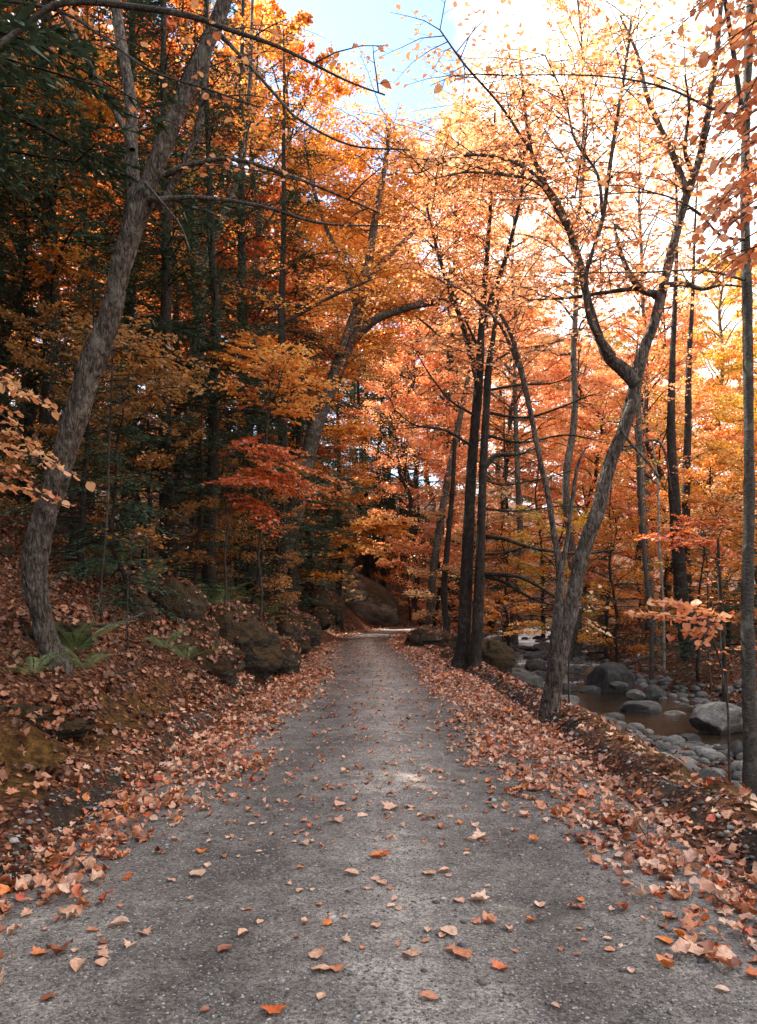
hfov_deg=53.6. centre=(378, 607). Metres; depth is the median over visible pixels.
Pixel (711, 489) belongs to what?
understory tree
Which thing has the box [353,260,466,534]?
maple tree
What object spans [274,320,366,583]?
hemlock tree
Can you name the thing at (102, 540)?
boulder
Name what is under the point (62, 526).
boulder
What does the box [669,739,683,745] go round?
boulder
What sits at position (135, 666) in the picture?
fallen branch
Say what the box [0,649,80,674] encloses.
fern
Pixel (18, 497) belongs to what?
hemlock tree
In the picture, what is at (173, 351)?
hemlock tree
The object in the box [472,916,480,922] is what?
fallen leaf
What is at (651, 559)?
understory tree
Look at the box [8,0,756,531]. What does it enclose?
sky
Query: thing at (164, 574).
boulder
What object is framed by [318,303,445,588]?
hemlock tree
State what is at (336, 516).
hemlock tree
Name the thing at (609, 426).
maple tree
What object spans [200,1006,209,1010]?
fallen leaf
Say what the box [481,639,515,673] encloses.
boulder
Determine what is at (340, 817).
fallen leaf
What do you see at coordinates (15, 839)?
fallen leaves
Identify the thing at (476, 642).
tree
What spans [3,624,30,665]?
fallen branch
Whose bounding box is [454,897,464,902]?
fallen leaf
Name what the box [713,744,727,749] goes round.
boulder
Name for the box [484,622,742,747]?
water
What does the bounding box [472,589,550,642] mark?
sapling
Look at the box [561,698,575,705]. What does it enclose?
boulder
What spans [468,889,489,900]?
fallen leaf
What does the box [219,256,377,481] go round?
maple tree
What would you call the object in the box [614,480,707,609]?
understory tree
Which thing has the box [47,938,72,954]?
fallen leaf
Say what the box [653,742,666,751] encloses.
boulder
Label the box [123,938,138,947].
fallen leaf
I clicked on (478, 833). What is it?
fallen leaf
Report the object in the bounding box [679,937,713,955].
fallen leaf
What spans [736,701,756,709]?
boulder
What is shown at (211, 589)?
fern
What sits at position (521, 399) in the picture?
maple tree
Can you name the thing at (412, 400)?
maple tree
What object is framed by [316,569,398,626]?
boulder
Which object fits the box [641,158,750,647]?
tree
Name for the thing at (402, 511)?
hemlock tree
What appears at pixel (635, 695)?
boulder
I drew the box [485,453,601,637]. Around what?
hemlock tree
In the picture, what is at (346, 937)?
fallen leaf
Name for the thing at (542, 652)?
boulder
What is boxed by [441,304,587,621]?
maple tree
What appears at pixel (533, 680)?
boulder
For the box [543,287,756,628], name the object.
maple tree
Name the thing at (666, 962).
fallen leaf
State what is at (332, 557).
hemlock tree
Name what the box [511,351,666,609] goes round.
maple tree
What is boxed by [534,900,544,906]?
fallen leaf
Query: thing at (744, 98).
tree
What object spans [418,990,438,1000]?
fallen leaf
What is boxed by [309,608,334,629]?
boulder
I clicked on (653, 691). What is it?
boulder
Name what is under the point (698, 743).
boulder
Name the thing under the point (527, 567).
understory tree
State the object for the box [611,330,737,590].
maple tree
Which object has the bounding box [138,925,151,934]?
fallen leaf
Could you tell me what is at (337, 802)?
fallen leaf
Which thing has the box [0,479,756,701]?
forest litter
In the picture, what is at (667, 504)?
maple tree
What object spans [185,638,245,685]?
boulder
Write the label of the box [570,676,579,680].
boulder
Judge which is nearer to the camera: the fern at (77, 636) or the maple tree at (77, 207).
the fern at (77, 636)
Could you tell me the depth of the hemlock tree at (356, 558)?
47.10 m
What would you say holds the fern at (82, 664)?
on the ground
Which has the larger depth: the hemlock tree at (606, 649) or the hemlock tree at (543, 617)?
the hemlock tree at (543, 617)
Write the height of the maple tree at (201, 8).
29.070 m
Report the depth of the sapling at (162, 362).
10.48 m
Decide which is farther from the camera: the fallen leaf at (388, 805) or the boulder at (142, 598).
the boulder at (142, 598)
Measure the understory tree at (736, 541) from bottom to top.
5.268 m
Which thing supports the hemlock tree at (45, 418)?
on the ground
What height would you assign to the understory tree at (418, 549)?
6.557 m
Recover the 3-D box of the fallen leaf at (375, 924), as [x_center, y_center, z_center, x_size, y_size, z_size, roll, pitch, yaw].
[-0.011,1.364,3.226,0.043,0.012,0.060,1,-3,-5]
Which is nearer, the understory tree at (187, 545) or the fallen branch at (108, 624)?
the fallen branch at (108, 624)
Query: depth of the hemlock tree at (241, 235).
26.04 m
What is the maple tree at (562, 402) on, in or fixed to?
on the ground
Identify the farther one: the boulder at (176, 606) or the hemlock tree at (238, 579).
the hemlock tree at (238, 579)
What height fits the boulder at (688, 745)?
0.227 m
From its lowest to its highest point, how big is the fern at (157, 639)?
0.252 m
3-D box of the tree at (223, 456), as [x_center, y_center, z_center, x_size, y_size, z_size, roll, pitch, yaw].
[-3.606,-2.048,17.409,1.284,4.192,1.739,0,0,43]
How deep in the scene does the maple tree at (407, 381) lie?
72.46 m
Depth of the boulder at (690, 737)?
10.32 m
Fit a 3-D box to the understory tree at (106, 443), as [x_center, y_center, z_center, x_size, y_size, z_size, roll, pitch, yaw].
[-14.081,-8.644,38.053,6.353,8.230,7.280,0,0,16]
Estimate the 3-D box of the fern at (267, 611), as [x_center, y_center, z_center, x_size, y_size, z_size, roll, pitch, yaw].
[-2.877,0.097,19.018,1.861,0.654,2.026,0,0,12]
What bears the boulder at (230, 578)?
on the ground
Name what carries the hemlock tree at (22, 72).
on the ground
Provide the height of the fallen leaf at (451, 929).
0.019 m
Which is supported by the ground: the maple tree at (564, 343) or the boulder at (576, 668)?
the maple tree at (564, 343)
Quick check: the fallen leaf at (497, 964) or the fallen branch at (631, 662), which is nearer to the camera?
the fallen leaf at (497, 964)
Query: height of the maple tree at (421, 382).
19.212 m
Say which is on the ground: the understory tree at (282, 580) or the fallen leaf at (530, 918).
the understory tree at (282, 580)
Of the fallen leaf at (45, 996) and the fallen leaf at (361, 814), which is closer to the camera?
the fallen leaf at (45, 996)
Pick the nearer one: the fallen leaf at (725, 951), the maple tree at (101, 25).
the fallen leaf at (725, 951)
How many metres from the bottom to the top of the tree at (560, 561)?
6.744 m
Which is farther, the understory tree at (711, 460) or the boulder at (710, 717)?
the understory tree at (711, 460)
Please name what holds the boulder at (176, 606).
on the ground
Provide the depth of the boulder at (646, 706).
14.77 m
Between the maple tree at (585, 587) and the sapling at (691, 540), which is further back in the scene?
the maple tree at (585, 587)
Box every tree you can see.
[0,0,92,479]
[0,0,138,401]
[0,0,206,489]
[0,0,206,503]
[0,0,250,252]
[0,0,253,556]
[0,0,391,507]
[0,14,110,394]
[0,53,28,108]
[0,225,104,504]
[0,259,189,579]
[0,300,156,561]
[2,6,159,463]
[4,6,158,515]
[5,0,206,503]
[5,12,68,277]
[7,1,280,530]
[8,275,154,478]
[14,369,38,460]
[19,162,153,444]
[20,0,409,674]
[26,341,158,522]
[35,0,309,576]
[48,383,195,626]
[55,342,220,579]
[64,363,154,501]
[67,0,330,550]
[74,308,204,538]
[77,0,356,604]
[93,69,234,525]
[103,0,399,590]
[111,0,430,577]
[117,415,229,546]
[138,0,358,593]
[139,436,275,564]
[142,395,244,572]
[146,204,364,574]
[148,399,269,599]
[156,412,248,576]
[172,195,303,420]
[179,0,420,580]
[179,181,347,394]
[186,400,295,599]
[189,469,244,588]
[197,31,369,594]
[199,430,253,536]
[203,444,309,604]
[215,422,383,609]
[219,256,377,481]
[232,440,338,632]
[235,42,530,600]
[235,378,269,594]
[237,187,378,536]
[252,187,361,610]
[259,153,559,536]
[263,505,345,607]
[269,280,397,629]
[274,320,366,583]
[287,401,319,602]
[300,490,362,630]
[305,173,439,503]
[311,445,356,537]
[313,287,425,574]
[315,516,355,572]
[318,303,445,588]
[320,485,377,572]
[321,330,502,626]
[324,92,570,622]
[327,303,419,578]
[332,557,362,600]
[334,285,471,527]
[344,509,392,570]
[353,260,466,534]
[356,0,756,718]
[358,62,608,670]
[360,478,416,572]
[368,454,397,549]
[373,320,472,512]
[373,357,433,584]
[374,530,436,621]
[381,293,614,669]
[382,238,586,672]
[384,506,407,569]
[385,509,489,629]
[386,228,502,623]
[388,449,444,549]
[389,473,441,560]
[393,281,618,636]
[394,585,406,626]
[402,473,545,620]
[408,322,489,625]
[421,507,459,626]
[425,375,520,479]
[427,299,570,567]
[430,0,756,795]
[440,502,526,622]
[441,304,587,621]
[441,433,475,632]
[449,129,568,645]
[452,382,566,637]
[471,518,552,646]
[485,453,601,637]
[487,332,593,558]
[500,339,683,615]
[501,0,657,656]
[502,335,632,548]
[505,498,603,636]
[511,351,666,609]
[527,319,681,622]
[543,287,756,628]
[543,506,677,662]
[544,396,635,571]
[562,307,724,611]
[564,469,669,664]
[574,319,706,657]
[575,529,652,623]
[579,90,728,635]
[582,491,694,636]
[584,445,732,595]
[589,350,756,559]
[609,409,702,595]
[610,414,669,679]
[610,479,728,641]
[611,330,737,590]
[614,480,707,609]
[615,152,732,662]
[632,442,668,668]
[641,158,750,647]
[645,514,740,692]
[648,250,756,594]
[651,480,756,646]
[654,534,713,597]
[659,321,756,608]
[659,453,756,647]
[677,233,756,466]
[679,281,756,506]
[686,436,756,625]
[690,485,756,589]
[691,334,756,586]
[695,423,756,567]
[697,454,756,653]
[697,522,740,701]
[721,479,756,585]
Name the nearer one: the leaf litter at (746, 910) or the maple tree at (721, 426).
the leaf litter at (746, 910)
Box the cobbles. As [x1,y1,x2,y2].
[483,631,756,787]
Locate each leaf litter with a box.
[0,511,751,825]
[0,666,756,985]
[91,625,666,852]
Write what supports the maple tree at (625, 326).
on the ground
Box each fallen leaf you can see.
[30,946,45,954]
[40,993,57,1000]
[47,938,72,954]
[69,957,85,971]
[87,927,97,930]
[94,944,109,957]
[95,957,107,965]
[107,915,129,926]
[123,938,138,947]
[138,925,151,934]
[189,869,205,875]
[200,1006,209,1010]
[217,944,231,951]
[238,928,247,935]
[260,1003,287,1013]
[300,917,311,922]
[308,949,322,957]
[311,964,330,969]
[316,992,325,998]
[322,916,333,924]
[328,815,342,822]
[329,964,343,970]
[334,800,345,805]
[342,933,350,941]
[343,868,359,874]
[357,812,367,816]
[368,849,383,855]
[371,922,380,926]
[376,879,386,883]
[381,801,397,809]
[401,947,421,955]
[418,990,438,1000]
[423,869,435,873]
[438,866,449,870]
[440,925,457,935]
[445,942,456,949]
[451,947,471,958]
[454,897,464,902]
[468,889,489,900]
[472,828,490,838]
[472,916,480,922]
[482,910,496,923]
[490,958,507,969]
[504,923,513,930]
[511,785,525,790]
[525,915,537,921]
[529,834,538,840]
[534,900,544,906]
[550,1001,559,1007]
[604,946,614,950]
[639,915,651,920]
[656,954,675,967]
[658,935,672,943]
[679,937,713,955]
[704,945,736,958]
[714,984,730,991]
[744,965,756,975]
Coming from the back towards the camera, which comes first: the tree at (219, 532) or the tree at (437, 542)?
the tree at (437, 542)
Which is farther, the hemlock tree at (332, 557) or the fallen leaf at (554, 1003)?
the hemlock tree at (332, 557)
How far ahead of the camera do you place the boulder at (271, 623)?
15.70 m
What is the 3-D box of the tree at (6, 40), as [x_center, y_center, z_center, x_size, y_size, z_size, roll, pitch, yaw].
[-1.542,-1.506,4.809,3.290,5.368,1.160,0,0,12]
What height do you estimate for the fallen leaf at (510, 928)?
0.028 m
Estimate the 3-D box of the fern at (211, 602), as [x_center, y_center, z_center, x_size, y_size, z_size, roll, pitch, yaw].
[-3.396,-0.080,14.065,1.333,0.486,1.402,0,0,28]
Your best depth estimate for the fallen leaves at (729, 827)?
5.20 m
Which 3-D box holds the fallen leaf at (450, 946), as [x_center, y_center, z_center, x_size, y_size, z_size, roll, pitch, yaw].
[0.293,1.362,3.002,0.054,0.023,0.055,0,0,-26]
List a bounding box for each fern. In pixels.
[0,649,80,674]
[28,617,132,652]
[53,537,156,572]
[55,642,127,667]
[135,558,176,580]
[141,629,193,648]
[143,644,233,658]
[176,561,223,589]
[179,575,234,603]
[197,581,253,599]
[205,582,249,603]
[206,591,242,603]
[255,599,292,617]
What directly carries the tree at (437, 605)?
on the ground
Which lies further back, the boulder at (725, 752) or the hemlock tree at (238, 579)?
the hemlock tree at (238, 579)
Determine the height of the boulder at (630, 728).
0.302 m
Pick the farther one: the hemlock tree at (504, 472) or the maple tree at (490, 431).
the maple tree at (490, 431)
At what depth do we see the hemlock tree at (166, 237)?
15.31 m
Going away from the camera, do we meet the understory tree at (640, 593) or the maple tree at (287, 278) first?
the understory tree at (640, 593)
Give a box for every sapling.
[56,306,217,616]
[93,521,178,649]
[201,433,350,604]
[206,329,352,621]
[319,514,417,630]
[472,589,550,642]
[568,585,614,705]
[623,597,756,782]
[634,513,740,691]
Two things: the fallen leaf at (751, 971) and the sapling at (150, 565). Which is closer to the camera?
the fallen leaf at (751, 971)
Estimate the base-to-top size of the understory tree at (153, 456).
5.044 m
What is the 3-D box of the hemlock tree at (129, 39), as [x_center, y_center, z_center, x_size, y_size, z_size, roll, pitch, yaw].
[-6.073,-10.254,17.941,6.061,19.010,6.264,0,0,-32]
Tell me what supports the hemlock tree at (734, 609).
on the ground
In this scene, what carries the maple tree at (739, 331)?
on the ground
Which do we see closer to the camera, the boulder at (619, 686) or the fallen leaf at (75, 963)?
the fallen leaf at (75, 963)
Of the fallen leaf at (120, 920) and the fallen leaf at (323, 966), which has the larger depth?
the fallen leaf at (120, 920)
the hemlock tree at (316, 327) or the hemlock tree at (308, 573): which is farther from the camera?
the hemlock tree at (316, 327)
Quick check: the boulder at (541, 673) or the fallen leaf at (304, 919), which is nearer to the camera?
the fallen leaf at (304, 919)
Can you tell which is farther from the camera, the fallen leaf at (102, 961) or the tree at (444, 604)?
the tree at (444, 604)
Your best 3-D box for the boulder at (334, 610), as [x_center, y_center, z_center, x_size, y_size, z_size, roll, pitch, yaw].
[-2.648,-0.010,32.963,2.334,1.586,1.584,0,0,0]
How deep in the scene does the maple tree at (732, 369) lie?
27.05 m
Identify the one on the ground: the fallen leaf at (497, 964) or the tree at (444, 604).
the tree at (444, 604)
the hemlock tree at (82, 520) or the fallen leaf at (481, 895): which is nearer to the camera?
the fallen leaf at (481, 895)
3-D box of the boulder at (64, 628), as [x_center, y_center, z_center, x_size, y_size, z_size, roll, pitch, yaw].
[-3.846,0.273,8.840,0.869,0.649,0.890,0,0,41]
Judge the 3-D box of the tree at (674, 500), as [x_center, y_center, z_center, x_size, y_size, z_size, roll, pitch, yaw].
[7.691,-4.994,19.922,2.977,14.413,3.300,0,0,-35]
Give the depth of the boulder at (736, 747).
9.23 m
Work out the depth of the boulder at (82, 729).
6.23 m
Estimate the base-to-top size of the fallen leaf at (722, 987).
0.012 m
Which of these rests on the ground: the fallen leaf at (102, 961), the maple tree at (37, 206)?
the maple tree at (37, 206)
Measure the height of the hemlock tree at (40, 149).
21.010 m
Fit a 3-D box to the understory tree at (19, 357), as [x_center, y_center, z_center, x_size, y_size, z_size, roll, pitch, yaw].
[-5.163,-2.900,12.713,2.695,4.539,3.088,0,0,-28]
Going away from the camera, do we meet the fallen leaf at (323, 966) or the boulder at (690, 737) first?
the fallen leaf at (323, 966)
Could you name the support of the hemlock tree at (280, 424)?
on the ground
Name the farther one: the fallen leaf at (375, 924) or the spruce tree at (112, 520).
the spruce tree at (112, 520)
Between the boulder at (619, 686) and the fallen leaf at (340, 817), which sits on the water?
the boulder at (619, 686)
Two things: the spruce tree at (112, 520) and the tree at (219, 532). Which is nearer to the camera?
the spruce tree at (112, 520)
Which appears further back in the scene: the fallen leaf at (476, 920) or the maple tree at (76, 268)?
the maple tree at (76, 268)
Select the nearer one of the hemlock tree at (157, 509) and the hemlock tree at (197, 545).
the hemlock tree at (197, 545)
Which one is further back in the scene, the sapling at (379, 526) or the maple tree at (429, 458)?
the maple tree at (429, 458)
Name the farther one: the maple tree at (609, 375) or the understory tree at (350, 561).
the understory tree at (350, 561)
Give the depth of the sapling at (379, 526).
34.83 m
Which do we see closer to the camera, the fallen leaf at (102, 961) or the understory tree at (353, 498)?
the fallen leaf at (102, 961)
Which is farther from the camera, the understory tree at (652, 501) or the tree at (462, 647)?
the understory tree at (652, 501)
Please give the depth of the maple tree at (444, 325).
47.15 m
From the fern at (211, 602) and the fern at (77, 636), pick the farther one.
the fern at (211, 602)
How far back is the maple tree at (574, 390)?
25.87 m
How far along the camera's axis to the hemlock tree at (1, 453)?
22.01 m
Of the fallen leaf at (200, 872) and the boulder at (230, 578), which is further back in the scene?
the boulder at (230, 578)
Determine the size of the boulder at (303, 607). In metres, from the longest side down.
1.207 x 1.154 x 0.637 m
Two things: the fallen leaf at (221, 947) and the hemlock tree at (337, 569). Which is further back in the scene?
the hemlock tree at (337, 569)
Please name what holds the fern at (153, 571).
on the ground
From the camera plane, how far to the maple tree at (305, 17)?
39.25 m
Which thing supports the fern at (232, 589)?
on the ground
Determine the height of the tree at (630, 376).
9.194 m
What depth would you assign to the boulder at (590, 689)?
17.82 m
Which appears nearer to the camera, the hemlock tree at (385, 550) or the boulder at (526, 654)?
the boulder at (526, 654)
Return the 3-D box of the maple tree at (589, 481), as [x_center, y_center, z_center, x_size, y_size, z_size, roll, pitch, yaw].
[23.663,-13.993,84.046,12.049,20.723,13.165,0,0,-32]
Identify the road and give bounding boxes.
[0,618,756,1023]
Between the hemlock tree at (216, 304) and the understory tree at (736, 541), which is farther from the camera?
the understory tree at (736, 541)
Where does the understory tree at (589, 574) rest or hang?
on the ground
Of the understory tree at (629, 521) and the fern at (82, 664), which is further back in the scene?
the understory tree at (629, 521)
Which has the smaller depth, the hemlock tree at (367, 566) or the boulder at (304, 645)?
the boulder at (304, 645)
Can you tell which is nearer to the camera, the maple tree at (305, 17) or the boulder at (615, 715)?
the boulder at (615, 715)
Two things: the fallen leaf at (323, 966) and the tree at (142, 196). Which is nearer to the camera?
the fallen leaf at (323, 966)
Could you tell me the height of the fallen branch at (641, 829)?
0.179 m
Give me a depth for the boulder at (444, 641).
26.40 m
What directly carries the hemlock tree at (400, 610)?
on the ground
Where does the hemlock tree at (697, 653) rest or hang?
on the ground
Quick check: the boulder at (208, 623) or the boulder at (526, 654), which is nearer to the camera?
the boulder at (208, 623)
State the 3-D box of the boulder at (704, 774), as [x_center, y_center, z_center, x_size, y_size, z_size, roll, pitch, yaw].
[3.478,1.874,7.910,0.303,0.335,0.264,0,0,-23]
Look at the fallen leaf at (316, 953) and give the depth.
2.95 m
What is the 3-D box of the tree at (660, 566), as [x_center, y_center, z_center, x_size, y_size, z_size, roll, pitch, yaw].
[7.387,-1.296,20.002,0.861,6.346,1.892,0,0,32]
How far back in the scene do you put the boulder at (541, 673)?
20.01 m
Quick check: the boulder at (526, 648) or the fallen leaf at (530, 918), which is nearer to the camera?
the fallen leaf at (530, 918)
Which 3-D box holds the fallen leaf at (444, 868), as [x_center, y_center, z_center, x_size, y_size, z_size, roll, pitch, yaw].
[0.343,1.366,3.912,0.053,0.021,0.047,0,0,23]
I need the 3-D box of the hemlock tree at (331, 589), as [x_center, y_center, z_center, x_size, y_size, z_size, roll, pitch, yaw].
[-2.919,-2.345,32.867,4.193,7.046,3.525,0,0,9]
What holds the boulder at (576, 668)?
in the water
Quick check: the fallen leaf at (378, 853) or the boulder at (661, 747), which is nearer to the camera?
the fallen leaf at (378, 853)
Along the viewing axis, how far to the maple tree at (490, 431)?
84.44 m
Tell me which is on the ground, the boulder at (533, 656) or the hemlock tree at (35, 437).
the hemlock tree at (35, 437)
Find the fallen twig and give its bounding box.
[559,718,591,730]
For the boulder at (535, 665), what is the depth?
22.26 m
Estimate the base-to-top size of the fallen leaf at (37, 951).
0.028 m
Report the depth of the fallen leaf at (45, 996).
2.67 m
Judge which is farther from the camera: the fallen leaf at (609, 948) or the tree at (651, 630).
the tree at (651, 630)
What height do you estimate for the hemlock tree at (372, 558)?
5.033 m
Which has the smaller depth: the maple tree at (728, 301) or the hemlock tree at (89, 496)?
the hemlock tree at (89, 496)
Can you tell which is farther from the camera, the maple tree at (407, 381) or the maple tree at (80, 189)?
the maple tree at (407, 381)
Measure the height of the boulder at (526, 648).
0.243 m
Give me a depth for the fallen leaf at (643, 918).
3.30 m
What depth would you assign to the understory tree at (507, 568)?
28.92 m
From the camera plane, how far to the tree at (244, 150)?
19.63 m
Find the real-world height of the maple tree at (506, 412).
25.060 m
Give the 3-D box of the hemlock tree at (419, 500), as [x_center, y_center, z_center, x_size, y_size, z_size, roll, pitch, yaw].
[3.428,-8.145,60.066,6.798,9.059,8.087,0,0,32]
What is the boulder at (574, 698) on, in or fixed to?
in the water
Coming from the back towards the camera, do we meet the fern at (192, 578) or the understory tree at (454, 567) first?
the understory tree at (454, 567)
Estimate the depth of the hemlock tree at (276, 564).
20.95 m
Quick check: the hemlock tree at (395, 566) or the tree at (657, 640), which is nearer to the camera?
the tree at (657, 640)
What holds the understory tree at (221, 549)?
on the ground
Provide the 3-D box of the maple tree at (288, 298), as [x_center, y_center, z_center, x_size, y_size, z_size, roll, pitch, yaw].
[-4.976,-8.093,30.043,9.052,15.168,8.571,0,0,32]
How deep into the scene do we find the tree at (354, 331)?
24.78 m
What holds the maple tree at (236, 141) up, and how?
on the ground
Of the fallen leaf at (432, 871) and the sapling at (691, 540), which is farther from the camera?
the sapling at (691, 540)
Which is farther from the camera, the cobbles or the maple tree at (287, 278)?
the maple tree at (287, 278)
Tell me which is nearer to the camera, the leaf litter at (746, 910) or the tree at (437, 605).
the leaf litter at (746, 910)
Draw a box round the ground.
[0,414,756,897]
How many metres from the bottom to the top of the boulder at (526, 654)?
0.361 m
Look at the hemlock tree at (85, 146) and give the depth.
8.49 m
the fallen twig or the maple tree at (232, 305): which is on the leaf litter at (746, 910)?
the fallen twig
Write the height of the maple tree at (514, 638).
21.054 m
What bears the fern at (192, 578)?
on the ground
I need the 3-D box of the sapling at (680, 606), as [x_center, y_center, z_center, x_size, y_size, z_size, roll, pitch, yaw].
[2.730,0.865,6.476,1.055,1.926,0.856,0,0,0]
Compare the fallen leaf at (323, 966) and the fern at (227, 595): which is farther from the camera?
the fern at (227, 595)
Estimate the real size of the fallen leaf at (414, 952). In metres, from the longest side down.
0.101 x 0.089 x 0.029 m
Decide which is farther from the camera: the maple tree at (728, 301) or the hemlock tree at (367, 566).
the hemlock tree at (367, 566)
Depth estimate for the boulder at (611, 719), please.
10.67 m
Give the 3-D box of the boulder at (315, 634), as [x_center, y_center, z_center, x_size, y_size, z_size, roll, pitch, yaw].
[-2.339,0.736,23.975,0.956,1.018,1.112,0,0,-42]
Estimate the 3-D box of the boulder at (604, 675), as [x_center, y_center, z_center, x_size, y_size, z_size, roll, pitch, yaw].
[5.625,1.873,18.407,0.984,1.099,1.084,0,0,-14]
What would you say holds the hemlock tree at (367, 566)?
on the ground
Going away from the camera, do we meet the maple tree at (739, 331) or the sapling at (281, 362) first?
the sapling at (281, 362)
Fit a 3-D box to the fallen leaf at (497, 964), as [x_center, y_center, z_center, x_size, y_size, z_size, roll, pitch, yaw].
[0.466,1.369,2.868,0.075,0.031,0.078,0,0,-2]
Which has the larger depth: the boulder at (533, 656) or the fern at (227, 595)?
the boulder at (533, 656)
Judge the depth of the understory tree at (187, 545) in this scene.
30.19 m
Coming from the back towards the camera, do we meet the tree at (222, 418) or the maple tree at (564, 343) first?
the maple tree at (564, 343)
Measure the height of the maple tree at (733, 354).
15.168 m
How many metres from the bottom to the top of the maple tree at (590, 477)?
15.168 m
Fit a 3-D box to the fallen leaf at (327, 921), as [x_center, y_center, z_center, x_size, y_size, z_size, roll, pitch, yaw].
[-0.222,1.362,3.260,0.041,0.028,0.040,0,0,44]
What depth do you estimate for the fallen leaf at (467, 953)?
2.97 m
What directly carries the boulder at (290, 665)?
on the ground
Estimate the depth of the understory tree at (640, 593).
28.93 m
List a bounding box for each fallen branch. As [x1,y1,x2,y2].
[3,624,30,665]
[82,594,100,628]
[86,612,144,627]
[121,654,156,673]
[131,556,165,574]
[600,806,665,842]
[622,654,679,666]
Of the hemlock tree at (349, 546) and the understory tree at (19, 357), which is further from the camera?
the hemlock tree at (349, 546)
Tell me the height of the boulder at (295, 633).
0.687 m
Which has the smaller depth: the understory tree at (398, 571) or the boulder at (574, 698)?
the boulder at (574, 698)
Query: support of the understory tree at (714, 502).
on the ground
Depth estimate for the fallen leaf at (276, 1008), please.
2.55 m
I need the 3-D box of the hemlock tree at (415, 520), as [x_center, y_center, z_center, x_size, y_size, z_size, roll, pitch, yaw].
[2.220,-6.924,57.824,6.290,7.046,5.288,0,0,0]
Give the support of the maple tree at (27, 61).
on the ground
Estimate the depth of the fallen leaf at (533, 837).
4.46 m
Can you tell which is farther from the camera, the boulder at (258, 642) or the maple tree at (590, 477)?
the maple tree at (590, 477)
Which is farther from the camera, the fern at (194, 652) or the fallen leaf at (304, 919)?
the fern at (194, 652)
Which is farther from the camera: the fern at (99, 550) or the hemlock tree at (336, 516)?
the hemlock tree at (336, 516)
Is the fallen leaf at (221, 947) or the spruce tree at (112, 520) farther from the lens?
the spruce tree at (112, 520)
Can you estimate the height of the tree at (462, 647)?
13.392 m
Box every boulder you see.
[0,541,17,557]
[0,701,97,741]
[19,603,93,647]
[53,508,79,540]
[53,543,88,558]
[92,530,135,558]
[113,581,150,619]
[125,557,175,578]
[144,579,209,621]
[150,622,195,652]
[158,554,193,570]
[169,618,218,636]
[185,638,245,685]
[200,575,234,599]
[208,602,283,680]
[245,606,276,629]
[262,599,297,620]
[275,638,300,674]
[276,620,303,642]
[297,635,310,654]
[300,603,308,612]
[300,616,321,646]
[301,589,343,622]
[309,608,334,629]
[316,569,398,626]
[402,625,456,649]
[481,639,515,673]
[510,671,543,688]
[519,646,531,649]
[523,651,539,656]
[526,660,546,669]
[527,653,540,658]
[532,642,548,650]
[533,670,545,679]
[536,649,547,656]
[561,694,579,702]
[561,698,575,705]
[562,682,577,690]
[567,665,583,672]
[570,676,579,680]
[580,685,601,692]
[586,662,635,691]
[597,716,619,725]
[602,712,624,718]
[609,681,627,691]
[619,700,661,712]
[622,726,636,732]
[626,689,645,700]
[642,684,663,699]
[645,735,660,740]
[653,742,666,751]
[664,710,685,714]
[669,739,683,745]
[677,743,706,750]
[680,733,701,741]
[684,741,704,745]
[689,702,742,734]
[697,768,724,782]
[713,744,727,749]
[716,750,733,758]
[730,740,742,759]
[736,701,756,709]
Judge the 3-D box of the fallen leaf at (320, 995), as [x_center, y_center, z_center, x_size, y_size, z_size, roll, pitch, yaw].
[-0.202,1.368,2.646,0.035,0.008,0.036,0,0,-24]
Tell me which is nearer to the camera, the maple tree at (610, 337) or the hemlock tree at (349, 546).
the maple tree at (610, 337)
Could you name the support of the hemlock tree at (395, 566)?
on the ground
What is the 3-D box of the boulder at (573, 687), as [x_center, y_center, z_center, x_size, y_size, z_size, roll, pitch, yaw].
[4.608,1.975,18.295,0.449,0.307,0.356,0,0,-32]
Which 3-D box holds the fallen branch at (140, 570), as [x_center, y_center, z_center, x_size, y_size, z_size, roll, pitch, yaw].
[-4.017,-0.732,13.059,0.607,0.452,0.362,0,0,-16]
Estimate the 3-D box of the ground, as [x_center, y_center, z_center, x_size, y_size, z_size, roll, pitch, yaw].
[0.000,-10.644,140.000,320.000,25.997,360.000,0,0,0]
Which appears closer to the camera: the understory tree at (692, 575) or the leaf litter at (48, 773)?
the leaf litter at (48, 773)
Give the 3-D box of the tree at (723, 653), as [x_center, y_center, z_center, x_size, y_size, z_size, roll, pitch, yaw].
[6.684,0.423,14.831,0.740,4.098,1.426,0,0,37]
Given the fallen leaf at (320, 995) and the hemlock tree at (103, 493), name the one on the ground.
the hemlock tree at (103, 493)
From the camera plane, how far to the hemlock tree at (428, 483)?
46.02 m
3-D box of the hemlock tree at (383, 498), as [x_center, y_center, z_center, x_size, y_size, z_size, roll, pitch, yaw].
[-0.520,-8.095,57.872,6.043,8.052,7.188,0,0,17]
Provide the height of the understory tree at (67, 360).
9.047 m

